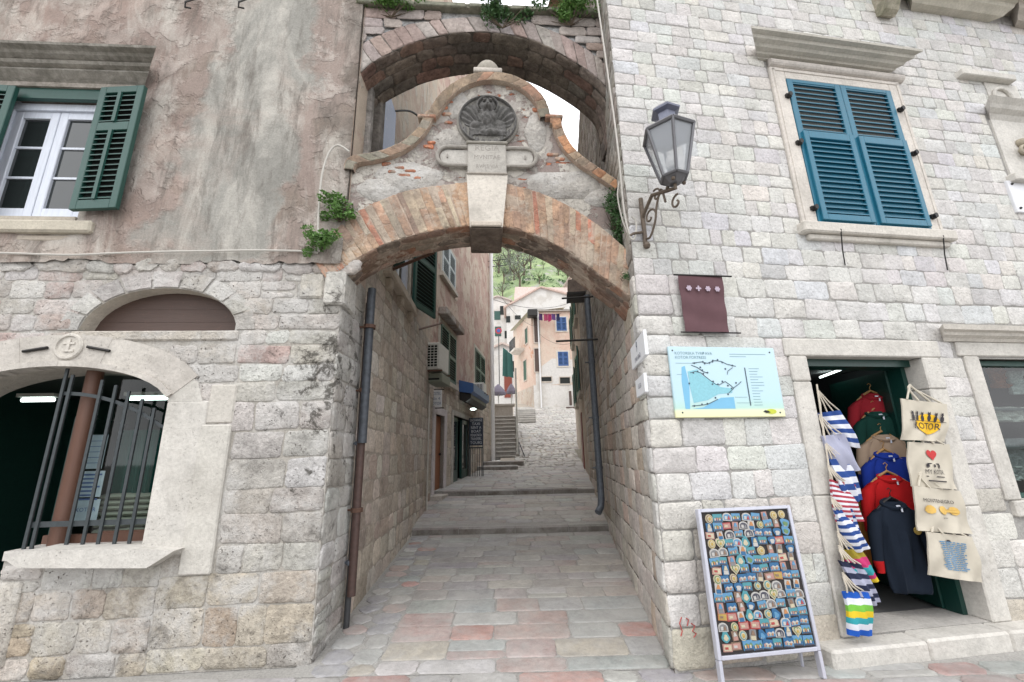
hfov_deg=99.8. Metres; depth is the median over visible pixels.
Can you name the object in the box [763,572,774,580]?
souvenir magnet
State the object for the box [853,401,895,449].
hanging hoodie
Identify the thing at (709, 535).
souvenir magnet
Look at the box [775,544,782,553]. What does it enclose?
souvenir magnet
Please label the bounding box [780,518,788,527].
souvenir magnet
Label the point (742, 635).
souvenir magnet
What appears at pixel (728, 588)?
souvenir magnet
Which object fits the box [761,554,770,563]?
souvenir magnet
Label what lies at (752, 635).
souvenir magnet
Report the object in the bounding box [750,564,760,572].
souvenir magnet
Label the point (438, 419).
door
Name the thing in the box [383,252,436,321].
alley window
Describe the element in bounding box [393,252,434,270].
iron rod
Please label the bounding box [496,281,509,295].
hill tree
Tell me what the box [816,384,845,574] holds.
hanging rope
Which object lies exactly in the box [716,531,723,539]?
souvenir magnet
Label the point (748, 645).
souvenir magnet
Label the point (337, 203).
wall plant
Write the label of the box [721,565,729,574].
souvenir magnet
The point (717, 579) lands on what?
souvenir magnet
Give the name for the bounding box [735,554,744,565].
souvenir magnet
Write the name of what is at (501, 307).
window
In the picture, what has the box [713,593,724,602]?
souvenir magnet
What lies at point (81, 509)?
notice sheet
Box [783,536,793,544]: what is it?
souvenir magnet
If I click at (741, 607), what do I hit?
souvenir magnet
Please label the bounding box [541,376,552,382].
window
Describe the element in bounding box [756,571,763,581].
souvenir magnet
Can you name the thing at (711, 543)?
souvenir magnet
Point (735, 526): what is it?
souvenir magnet
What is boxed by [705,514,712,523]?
souvenir magnet
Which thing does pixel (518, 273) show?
hill tree
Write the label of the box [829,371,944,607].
door leaf
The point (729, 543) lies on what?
souvenir magnet
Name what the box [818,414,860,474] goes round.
striped bag
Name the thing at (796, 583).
souvenir magnet
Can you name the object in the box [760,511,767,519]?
souvenir magnet
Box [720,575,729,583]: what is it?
souvenir magnet
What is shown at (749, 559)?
souvenir magnet
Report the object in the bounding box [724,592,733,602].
souvenir magnet
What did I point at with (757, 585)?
souvenir magnet
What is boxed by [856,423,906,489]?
hanging hoodie
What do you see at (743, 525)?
souvenir magnet
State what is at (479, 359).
window
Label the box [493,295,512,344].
grey white house
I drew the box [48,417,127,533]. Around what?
shop door
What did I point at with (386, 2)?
wall plant
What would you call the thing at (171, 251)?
facade cable
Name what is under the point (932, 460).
tote bag
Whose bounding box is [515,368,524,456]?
stair railing
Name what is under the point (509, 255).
hill tree
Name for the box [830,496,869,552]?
striped bag
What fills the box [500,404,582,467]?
cobbled ramp
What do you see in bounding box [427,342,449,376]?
air conditioner
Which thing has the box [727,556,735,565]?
souvenir magnet
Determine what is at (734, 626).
souvenir magnet
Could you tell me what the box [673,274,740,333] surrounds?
cloth banner
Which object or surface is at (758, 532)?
souvenir magnet
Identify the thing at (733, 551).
souvenir magnet
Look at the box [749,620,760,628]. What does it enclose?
souvenir magnet
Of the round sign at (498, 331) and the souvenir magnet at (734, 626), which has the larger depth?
the round sign at (498, 331)
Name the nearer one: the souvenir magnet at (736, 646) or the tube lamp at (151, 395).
the souvenir magnet at (736, 646)
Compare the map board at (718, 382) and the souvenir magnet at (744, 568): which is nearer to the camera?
the souvenir magnet at (744, 568)
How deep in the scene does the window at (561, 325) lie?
35.52 m
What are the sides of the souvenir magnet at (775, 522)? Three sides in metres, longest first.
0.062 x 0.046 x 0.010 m
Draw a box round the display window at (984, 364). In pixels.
[980,361,1023,497]
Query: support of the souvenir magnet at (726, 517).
attached to the display stand
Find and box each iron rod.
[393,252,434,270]
[419,322,442,329]
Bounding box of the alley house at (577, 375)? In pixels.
[569,303,589,475]
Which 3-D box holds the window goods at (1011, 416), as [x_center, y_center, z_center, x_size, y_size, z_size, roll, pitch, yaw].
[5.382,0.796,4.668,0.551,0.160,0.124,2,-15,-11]
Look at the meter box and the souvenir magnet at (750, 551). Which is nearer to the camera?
the souvenir magnet at (750, 551)
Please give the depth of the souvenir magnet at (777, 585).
3.26 m
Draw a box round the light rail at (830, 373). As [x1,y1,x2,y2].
[819,370,840,377]
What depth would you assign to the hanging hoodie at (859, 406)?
4.56 m
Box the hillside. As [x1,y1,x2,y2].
[493,247,568,300]
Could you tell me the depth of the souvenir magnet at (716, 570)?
3.23 m
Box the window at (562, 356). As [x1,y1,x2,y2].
[556,350,569,366]
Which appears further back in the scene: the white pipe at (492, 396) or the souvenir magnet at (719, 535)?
the white pipe at (492, 396)
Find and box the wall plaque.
[1004,180,1023,213]
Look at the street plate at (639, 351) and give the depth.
3.73 m
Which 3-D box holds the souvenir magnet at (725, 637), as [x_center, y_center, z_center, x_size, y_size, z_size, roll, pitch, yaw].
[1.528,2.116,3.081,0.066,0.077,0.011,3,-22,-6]
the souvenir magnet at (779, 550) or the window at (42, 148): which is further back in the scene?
the window at (42, 148)
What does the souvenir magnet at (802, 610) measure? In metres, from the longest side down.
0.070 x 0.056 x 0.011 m
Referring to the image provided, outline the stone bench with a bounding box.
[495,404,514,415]
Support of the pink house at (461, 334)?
on the alley floor at (504, 478)
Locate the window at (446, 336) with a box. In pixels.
[438,317,458,390]
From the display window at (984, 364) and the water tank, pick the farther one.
the water tank
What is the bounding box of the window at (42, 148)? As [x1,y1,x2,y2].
[0,101,95,216]
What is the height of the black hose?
1.123 m
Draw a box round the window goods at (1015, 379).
[1005,371,1023,394]
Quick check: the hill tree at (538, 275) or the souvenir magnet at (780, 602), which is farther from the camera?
the hill tree at (538, 275)
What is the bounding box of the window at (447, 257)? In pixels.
[440,249,457,297]
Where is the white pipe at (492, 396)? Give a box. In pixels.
[489,253,494,460]
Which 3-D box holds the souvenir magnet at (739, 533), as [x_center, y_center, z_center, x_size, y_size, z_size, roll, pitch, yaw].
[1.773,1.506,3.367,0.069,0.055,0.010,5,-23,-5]
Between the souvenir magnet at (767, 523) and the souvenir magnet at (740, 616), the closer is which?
the souvenir magnet at (740, 616)
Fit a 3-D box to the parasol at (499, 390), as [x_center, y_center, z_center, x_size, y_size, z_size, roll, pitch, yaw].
[-0.745,3.766,23.832,0.868,2.777,0.868,-1,-15,0]
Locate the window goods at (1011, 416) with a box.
[994,406,1023,421]
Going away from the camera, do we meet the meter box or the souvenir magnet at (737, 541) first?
the souvenir magnet at (737, 541)
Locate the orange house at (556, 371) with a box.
[509,307,574,407]
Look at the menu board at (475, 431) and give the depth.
13.92 m
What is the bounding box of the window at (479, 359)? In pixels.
[474,343,484,382]
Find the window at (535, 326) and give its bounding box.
[533,318,540,343]
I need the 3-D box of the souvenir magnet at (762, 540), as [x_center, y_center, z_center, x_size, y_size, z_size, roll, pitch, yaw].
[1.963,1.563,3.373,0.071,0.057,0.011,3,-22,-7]
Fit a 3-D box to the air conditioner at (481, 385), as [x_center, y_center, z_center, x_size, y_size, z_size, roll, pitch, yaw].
[-1.135,1.821,15.165,0.490,0.650,0.518,-3,-15,6]
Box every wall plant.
[300,223,342,256]
[316,189,357,221]
[363,0,425,17]
[479,0,551,28]
[543,0,600,25]
[602,187,624,244]
[620,272,629,280]
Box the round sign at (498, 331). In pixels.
[495,328,501,384]
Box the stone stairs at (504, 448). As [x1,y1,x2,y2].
[495,416,518,460]
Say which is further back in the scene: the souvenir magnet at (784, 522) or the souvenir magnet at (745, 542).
the souvenir magnet at (784, 522)
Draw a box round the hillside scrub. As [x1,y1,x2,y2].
[493,253,565,286]
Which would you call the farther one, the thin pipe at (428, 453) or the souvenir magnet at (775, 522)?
the thin pipe at (428, 453)
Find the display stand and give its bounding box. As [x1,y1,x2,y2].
[695,505,826,681]
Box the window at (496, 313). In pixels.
[494,311,499,319]
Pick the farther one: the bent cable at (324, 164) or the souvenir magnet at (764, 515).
the bent cable at (324, 164)
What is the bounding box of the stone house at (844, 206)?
[548,0,1023,673]
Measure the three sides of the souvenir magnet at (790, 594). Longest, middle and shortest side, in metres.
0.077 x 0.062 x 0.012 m
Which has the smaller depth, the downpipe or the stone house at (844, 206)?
the stone house at (844, 206)
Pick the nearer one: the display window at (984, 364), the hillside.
the display window at (984, 364)
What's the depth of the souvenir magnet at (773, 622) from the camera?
3.16 m
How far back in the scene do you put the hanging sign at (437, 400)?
10.40 m
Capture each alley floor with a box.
[288,531,671,677]
[434,460,594,495]
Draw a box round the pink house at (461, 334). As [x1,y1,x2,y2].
[428,0,490,500]
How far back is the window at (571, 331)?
18.37 m
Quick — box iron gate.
[469,445,483,476]
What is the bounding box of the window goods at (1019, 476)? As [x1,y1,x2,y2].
[1012,466,1023,479]
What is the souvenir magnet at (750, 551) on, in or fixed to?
attached to the display stand
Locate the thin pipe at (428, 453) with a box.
[426,394,429,510]
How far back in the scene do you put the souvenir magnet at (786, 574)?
3.30 m
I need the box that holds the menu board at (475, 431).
[469,418,482,445]
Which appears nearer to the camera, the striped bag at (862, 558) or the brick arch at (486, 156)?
the striped bag at (862, 558)
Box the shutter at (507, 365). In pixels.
[502,348,513,377]
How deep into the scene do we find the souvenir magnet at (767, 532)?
3.40 m
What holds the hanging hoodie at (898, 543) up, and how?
hanging from the stone house at (844, 206)
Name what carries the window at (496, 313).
in the grey white house at (499, 318)
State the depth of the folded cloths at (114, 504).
4.01 m
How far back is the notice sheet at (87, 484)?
3.98 m
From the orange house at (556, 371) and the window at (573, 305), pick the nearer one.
the window at (573, 305)
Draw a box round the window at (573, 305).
[571,303,577,328]
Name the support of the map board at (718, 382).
attached to the stone house at (844, 206)
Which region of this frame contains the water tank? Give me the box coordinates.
[527,309,537,317]
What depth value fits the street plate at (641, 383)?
3.71 m
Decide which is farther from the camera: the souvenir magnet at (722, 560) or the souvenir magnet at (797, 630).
the souvenir magnet at (722, 560)
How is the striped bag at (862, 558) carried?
hanging from the hanging rope
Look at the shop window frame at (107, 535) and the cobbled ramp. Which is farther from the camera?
the cobbled ramp
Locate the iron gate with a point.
(482, 470)
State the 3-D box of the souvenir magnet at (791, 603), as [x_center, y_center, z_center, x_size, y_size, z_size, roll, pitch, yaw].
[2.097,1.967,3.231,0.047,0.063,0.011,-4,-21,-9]
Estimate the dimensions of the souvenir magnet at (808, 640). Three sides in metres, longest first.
0.080 x 0.064 x 0.012 m
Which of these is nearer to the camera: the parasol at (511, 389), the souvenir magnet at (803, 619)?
the souvenir magnet at (803, 619)
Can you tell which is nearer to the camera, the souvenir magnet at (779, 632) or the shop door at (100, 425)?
the souvenir magnet at (779, 632)
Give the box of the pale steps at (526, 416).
[515,409,535,422]
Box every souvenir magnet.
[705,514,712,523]
[705,523,712,531]
[705,532,714,538]
[708,539,714,548]
[709,549,719,557]
[709,557,719,567]
[712,514,722,522]
[712,522,723,530]
[712,567,721,574]
[713,575,720,584]
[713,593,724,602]
[714,583,721,593]
[715,538,724,547]
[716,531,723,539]
[716,603,724,613]
[717,613,726,620]
[718,548,727,555]
[718,557,726,564]
[718,623,728,631]
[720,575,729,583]
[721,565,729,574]
[721,632,729,642]
[722,513,731,520]
[722,522,731,528]
[722,644,732,651]
[723,583,733,592]
[724,530,734,538]
[724,539,733,547]
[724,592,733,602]
[726,603,737,612]
[726,613,737,621]
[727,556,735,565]
[728,546,738,555]
[730,564,739,574]
[730,574,736,582]
[731,513,740,520]
[731,622,737,630]
[731,631,738,641]
[731,642,741,650]
[732,522,738,530]
[733,538,741,546]
[733,583,742,590]
[733,591,741,602]
[734,530,742,537]
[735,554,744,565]
[736,611,744,621]
[737,573,747,582]
[737,602,744,611]
[738,621,749,629]
[739,521,748,529]
[739,546,746,555]
[739,630,746,640]
[740,564,749,572]
[741,513,750,520]
[741,536,749,547]
[741,590,750,602]
[742,582,752,590]
[742,640,753,650]
[744,529,753,536]
[745,554,753,563]
[745,609,754,621]
[746,546,755,554]
[746,573,756,581]
[746,602,754,609]
[747,521,754,530]
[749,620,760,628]
[749,629,756,640]
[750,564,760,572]
[751,513,759,520]
[751,537,758,546]
[751,592,761,601]
[752,555,762,563]
[753,528,762,536]
[753,610,762,618]
[753,640,763,650]
[754,582,760,589]
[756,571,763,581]
[756,600,767,609]
[757,521,762,528]
[757,537,767,544]
[757,546,764,554]
[758,618,769,628]
[758,629,766,640]
[759,563,768,572]
[759,590,769,599]
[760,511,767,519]
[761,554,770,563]
[762,519,772,527]
[762,528,771,536]
[762,639,773,649]
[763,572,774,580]
[763,580,770,589]
[764,609,771,618]
[765,628,775,637]
[766,544,773,552]
[766,599,776,608]
[767,536,774,543]
[767,589,777,599]
[768,553,778,561]
[768,562,779,571]
[769,618,779,627]
[770,511,776,518]
[771,581,781,589]
[771,608,780,619]
[772,519,779,527]
[772,528,780,535]
[772,638,782,646]
[773,571,782,578]
[775,536,783,543]
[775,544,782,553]
[775,598,785,607]
[775,628,784,636]
[777,589,785,597]
[778,510,784,517]
[778,553,787,561]
[779,562,786,570]
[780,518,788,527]
[780,617,790,626]
[781,526,789,534]
[781,569,791,578]
[781,607,789,617]
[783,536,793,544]
[783,637,794,647]
[784,579,791,589]
[784,627,792,636]
[785,545,793,551]
[785,589,796,597]
[787,552,793,560]
[787,598,795,608]
[788,607,798,615]
[789,617,799,626]
[790,560,796,568]
[791,570,799,577]
[792,626,801,636]
[792,635,802,645]
[793,579,799,587]
[795,588,803,597]
[795,598,805,605]
[797,606,807,614]
[798,615,808,624]
[800,625,810,633]
[802,635,813,645]
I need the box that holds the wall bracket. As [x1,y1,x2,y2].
[556,296,597,341]
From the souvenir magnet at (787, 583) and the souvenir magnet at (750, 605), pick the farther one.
the souvenir magnet at (787, 583)
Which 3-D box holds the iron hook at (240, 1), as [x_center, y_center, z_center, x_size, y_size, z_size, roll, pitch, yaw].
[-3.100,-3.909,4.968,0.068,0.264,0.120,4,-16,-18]
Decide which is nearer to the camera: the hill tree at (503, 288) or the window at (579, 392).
the window at (579, 392)
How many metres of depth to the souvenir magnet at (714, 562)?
3.26 m
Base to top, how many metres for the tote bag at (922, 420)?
0.540 m
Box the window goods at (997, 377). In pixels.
[985,368,1012,388]
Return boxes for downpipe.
[537,312,541,407]
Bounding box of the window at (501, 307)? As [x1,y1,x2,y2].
[500,306,503,314]
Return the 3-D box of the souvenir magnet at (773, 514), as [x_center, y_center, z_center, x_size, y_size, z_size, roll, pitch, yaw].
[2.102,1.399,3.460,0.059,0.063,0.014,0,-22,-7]
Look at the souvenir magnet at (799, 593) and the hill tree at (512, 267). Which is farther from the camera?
the hill tree at (512, 267)
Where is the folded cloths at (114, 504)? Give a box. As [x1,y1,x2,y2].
[91,493,150,532]
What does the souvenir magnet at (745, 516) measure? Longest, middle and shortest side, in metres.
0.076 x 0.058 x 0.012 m
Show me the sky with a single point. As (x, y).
(570, 121)
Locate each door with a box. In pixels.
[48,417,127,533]
[434,416,440,490]
[453,417,457,481]
[459,420,467,478]
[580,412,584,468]
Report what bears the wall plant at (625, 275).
attached to the brick arch at (486, 156)
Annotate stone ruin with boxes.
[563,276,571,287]
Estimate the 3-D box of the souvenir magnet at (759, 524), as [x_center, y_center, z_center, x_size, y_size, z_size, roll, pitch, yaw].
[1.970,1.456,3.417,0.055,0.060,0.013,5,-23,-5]
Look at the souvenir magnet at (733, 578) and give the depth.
3.23 m
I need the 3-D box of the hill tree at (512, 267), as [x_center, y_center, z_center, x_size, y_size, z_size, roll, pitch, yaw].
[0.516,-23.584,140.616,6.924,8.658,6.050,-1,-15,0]
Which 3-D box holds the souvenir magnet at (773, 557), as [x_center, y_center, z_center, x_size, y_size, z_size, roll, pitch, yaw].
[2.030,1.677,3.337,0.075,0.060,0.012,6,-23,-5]
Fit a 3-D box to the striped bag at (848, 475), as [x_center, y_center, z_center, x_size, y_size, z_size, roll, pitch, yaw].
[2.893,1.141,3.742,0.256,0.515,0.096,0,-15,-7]
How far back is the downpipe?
34.58 m
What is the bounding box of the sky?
[453,0,579,150]
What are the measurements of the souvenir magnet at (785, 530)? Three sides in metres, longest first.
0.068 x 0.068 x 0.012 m
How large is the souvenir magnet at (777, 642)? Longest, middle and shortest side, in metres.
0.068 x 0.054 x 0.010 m
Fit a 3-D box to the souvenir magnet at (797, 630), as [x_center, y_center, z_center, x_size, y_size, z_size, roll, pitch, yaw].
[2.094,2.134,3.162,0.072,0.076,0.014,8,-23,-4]
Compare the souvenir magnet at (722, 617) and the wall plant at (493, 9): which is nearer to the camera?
the souvenir magnet at (722, 617)
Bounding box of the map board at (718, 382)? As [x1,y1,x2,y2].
[667,346,785,417]
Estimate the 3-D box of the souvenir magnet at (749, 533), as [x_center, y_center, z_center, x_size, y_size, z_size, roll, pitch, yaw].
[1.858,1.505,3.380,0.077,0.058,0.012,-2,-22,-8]
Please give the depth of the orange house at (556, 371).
35.14 m
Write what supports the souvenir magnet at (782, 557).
on the display stand
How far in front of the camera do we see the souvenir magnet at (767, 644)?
3.10 m
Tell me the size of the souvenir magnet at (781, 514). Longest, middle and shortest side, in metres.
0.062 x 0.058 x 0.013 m
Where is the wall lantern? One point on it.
(670, 128)
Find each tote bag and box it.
[900,384,948,441]
[906,435,956,488]
[912,471,972,533]
[925,526,982,582]
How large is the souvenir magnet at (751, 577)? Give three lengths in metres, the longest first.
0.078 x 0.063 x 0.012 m
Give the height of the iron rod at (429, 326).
0.692 m
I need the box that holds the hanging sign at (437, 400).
[433,389,443,408]
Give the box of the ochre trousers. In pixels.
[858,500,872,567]
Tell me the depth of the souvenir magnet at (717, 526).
3.36 m
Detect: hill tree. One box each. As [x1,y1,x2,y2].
[493,249,509,273]
[495,264,515,283]
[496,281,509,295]
[501,250,515,270]
[503,257,523,279]
[506,260,533,286]
[509,251,535,275]
[517,253,536,268]
[532,267,542,283]
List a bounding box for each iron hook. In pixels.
[184,0,193,8]
[238,0,245,8]
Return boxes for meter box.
[428,373,449,386]
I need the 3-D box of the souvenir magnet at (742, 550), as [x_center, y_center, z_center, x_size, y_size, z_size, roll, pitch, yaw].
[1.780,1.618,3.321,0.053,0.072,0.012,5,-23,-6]
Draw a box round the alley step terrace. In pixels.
[412,493,608,535]
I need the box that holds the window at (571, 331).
[569,306,574,350]
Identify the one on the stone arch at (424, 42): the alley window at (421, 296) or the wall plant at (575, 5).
the wall plant at (575, 5)
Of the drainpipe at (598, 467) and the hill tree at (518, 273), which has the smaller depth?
the drainpipe at (598, 467)
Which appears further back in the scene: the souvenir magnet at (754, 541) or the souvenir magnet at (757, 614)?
the souvenir magnet at (754, 541)
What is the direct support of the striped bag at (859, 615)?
hanging from the hanging rope
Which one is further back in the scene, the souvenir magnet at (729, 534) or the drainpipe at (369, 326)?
the drainpipe at (369, 326)
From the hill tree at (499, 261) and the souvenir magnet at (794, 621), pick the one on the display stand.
the souvenir magnet at (794, 621)
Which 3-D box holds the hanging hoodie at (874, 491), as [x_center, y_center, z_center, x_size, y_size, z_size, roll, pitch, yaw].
[3.623,1.520,4.081,0.612,0.719,0.177,-3,-15,7]
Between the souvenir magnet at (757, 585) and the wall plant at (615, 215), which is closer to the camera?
the souvenir magnet at (757, 585)
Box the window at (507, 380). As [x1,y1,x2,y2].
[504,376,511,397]
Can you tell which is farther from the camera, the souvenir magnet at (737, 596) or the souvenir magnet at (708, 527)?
the souvenir magnet at (708, 527)
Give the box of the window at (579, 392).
[574,345,582,398]
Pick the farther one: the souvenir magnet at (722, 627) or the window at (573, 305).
the window at (573, 305)
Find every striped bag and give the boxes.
[817,391,860,447]
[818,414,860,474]
[826,443,862,501]
[827,465,863,521]
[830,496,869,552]
[837,531,878,582]
[838,545,880,605]
[841,572,873,636]
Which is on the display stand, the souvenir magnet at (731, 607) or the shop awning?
the souvenir magnet at (731, 607)
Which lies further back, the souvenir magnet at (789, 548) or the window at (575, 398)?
the window at (575, 398)
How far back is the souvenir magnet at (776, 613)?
3.18 m
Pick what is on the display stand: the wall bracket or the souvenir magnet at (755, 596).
the souvenir magnet at (755, 596)
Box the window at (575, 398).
[572,367,578,408]
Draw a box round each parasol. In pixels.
[494,384,505,403]
[506,384,514,403]
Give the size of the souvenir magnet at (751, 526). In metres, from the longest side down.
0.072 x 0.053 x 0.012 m
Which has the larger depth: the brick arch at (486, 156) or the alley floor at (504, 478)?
the alley floor at (504, 478)
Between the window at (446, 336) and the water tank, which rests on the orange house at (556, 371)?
the water tank
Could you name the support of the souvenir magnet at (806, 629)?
on the display stand
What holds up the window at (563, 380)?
in the orange house at (556, 371)
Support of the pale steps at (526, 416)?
on the cobbled ramp
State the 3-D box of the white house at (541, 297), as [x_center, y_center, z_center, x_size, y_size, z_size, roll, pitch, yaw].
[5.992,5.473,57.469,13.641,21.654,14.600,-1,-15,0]
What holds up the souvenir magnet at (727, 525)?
attached to the display stand
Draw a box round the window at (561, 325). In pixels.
[555,316,567,331]
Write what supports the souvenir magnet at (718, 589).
attached to the display stand
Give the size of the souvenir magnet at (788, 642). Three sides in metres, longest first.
0.078 x 0.063 x 0.012 m
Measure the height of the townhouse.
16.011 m
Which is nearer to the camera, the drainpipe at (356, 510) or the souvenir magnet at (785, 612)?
the souvenir magnet at (785, 612)
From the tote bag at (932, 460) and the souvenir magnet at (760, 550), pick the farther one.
the tote bag at (932, 460)
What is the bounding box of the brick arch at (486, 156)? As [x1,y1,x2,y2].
[314,60,630,320]
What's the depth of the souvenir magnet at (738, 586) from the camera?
3.22 m
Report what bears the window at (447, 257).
in the pink house at (461, 334)
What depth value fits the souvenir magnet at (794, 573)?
3.31 m
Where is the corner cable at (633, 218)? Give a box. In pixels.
[596,0,636,239]
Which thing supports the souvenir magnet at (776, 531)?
attached to the display stand
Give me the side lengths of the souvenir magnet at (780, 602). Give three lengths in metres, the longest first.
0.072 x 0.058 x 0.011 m
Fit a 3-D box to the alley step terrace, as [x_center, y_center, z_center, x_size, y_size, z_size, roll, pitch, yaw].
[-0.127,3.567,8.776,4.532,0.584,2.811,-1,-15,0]
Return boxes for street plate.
[630,330,648,369]
[635,373,647,397]
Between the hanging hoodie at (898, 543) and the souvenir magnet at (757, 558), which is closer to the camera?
the souvenir magnet at (757, 558)
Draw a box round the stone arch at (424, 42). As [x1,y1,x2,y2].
[355,0,607,161]
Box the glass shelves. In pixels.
[994,408,1023,448]
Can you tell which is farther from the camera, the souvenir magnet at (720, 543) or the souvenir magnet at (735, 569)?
the souvenir magnet at (720, 543)
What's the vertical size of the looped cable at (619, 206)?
0.681 m
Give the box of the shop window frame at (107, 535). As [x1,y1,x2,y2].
[41,529,144,543]
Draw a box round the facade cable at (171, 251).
[0,249,318,255]
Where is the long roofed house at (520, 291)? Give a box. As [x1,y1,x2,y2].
[514,287,567,299]
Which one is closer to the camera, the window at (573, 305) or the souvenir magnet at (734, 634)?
the souvenir magnet at (734, 634)
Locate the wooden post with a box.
[566,391,574,408]
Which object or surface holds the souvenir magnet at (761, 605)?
attached to the display stand
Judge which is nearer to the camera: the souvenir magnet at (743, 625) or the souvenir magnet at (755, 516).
the souvenir magnet at (743, 625)
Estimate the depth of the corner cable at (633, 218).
4.31 m
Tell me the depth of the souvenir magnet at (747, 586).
3.23 m
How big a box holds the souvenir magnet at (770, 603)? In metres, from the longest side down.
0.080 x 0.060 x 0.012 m
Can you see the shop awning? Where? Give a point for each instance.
(473, 395)
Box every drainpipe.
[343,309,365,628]
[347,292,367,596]
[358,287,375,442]
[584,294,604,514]
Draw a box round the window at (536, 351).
[533,348,541,372]
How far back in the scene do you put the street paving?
3.19 m
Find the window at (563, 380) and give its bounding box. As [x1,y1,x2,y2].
[559,376,570,384]
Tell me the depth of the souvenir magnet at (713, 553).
3.28 m
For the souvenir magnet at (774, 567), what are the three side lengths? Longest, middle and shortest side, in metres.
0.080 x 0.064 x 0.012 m
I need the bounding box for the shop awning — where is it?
[459,380,488,409]
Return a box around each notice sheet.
[74,499,100,520]
[79,471,105,499]
[85,435,108,468]
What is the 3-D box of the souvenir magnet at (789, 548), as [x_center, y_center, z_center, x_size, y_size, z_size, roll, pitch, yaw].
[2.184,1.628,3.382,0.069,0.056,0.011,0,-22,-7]
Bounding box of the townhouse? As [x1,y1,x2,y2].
[0,0,439,681]
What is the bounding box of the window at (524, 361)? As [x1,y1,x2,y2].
[523,358,526,381]
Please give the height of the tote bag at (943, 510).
0.541 m
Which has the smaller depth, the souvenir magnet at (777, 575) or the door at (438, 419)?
the souvenir magnet at (777, 575)
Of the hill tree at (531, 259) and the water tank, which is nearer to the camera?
the water tank
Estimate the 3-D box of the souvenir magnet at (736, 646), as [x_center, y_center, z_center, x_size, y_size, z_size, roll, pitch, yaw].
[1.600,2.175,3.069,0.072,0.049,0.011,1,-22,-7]
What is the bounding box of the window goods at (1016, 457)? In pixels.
[1003,438,1023,473]
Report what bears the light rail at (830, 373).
attached to the stone house at (844, 206)
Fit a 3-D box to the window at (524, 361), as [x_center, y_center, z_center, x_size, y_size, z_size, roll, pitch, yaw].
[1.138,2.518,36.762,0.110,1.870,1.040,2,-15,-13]
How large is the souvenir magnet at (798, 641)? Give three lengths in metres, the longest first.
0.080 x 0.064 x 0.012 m
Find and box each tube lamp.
[16,393,58,401]
[123,392,167,400]
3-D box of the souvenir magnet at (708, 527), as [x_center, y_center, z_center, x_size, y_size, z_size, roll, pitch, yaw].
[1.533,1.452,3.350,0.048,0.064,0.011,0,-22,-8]
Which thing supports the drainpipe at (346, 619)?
attached to the townhouse
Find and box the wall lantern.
[629,101,695,248]
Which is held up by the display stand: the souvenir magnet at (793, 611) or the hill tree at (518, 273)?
the souvenir magnet at (793, 611)
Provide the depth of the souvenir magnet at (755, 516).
3.43 m
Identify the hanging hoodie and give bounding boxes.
[847,383,884,428]
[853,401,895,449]
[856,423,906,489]
[861,440,909,487]
[861,462,914,530]
[867,488,933,594]
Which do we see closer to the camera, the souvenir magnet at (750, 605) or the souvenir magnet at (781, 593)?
the souvenir magnet at (750, 605)
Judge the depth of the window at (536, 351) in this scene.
34.73 m
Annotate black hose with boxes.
[395,110,417,115]
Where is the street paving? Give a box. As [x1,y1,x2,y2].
[25,651,1023,681]
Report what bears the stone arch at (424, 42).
attached to the stone house at (844, 206)
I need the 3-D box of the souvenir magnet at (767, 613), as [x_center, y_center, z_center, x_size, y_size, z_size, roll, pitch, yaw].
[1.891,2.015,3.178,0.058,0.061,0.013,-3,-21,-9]
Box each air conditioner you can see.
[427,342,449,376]
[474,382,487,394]
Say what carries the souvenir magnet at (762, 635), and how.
on the display stand
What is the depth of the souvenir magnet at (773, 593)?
3.23 m
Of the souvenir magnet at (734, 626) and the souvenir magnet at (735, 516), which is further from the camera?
the souvenir magnet at (735, 516)
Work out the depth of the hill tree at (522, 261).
143.38 m
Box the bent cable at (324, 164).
[317,144,349,251]
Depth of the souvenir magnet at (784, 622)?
3.17 m
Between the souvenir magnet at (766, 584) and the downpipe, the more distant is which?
the downpipe
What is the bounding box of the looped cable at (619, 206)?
[617,181,626,232]
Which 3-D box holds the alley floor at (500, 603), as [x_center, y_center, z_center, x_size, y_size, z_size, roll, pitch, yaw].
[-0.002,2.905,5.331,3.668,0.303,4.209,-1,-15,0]
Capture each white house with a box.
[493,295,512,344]
[494,342,514,460]
[503,286,570,343]
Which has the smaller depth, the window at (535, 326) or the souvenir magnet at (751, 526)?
the souvenir magnet at (751, 526)
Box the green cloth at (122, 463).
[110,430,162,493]
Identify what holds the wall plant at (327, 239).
attached to the brick arch at (486, 156)
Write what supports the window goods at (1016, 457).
on the glass shelves
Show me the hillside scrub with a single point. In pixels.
(541, 278)
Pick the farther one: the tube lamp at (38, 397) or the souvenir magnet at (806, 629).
the tube lamp at (38, 397)
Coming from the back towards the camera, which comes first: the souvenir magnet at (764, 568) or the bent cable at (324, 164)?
the bent cable at (324, 164)
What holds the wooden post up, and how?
on the cobbled ramp
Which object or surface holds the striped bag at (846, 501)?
hanging from the hanging rope
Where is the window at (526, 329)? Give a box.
[524,326,527,345]
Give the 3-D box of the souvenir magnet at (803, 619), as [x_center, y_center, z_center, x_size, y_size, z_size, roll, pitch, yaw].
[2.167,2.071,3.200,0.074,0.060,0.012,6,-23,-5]
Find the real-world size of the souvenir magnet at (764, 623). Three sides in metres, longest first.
0.078 x 0.062 x 0.012 m

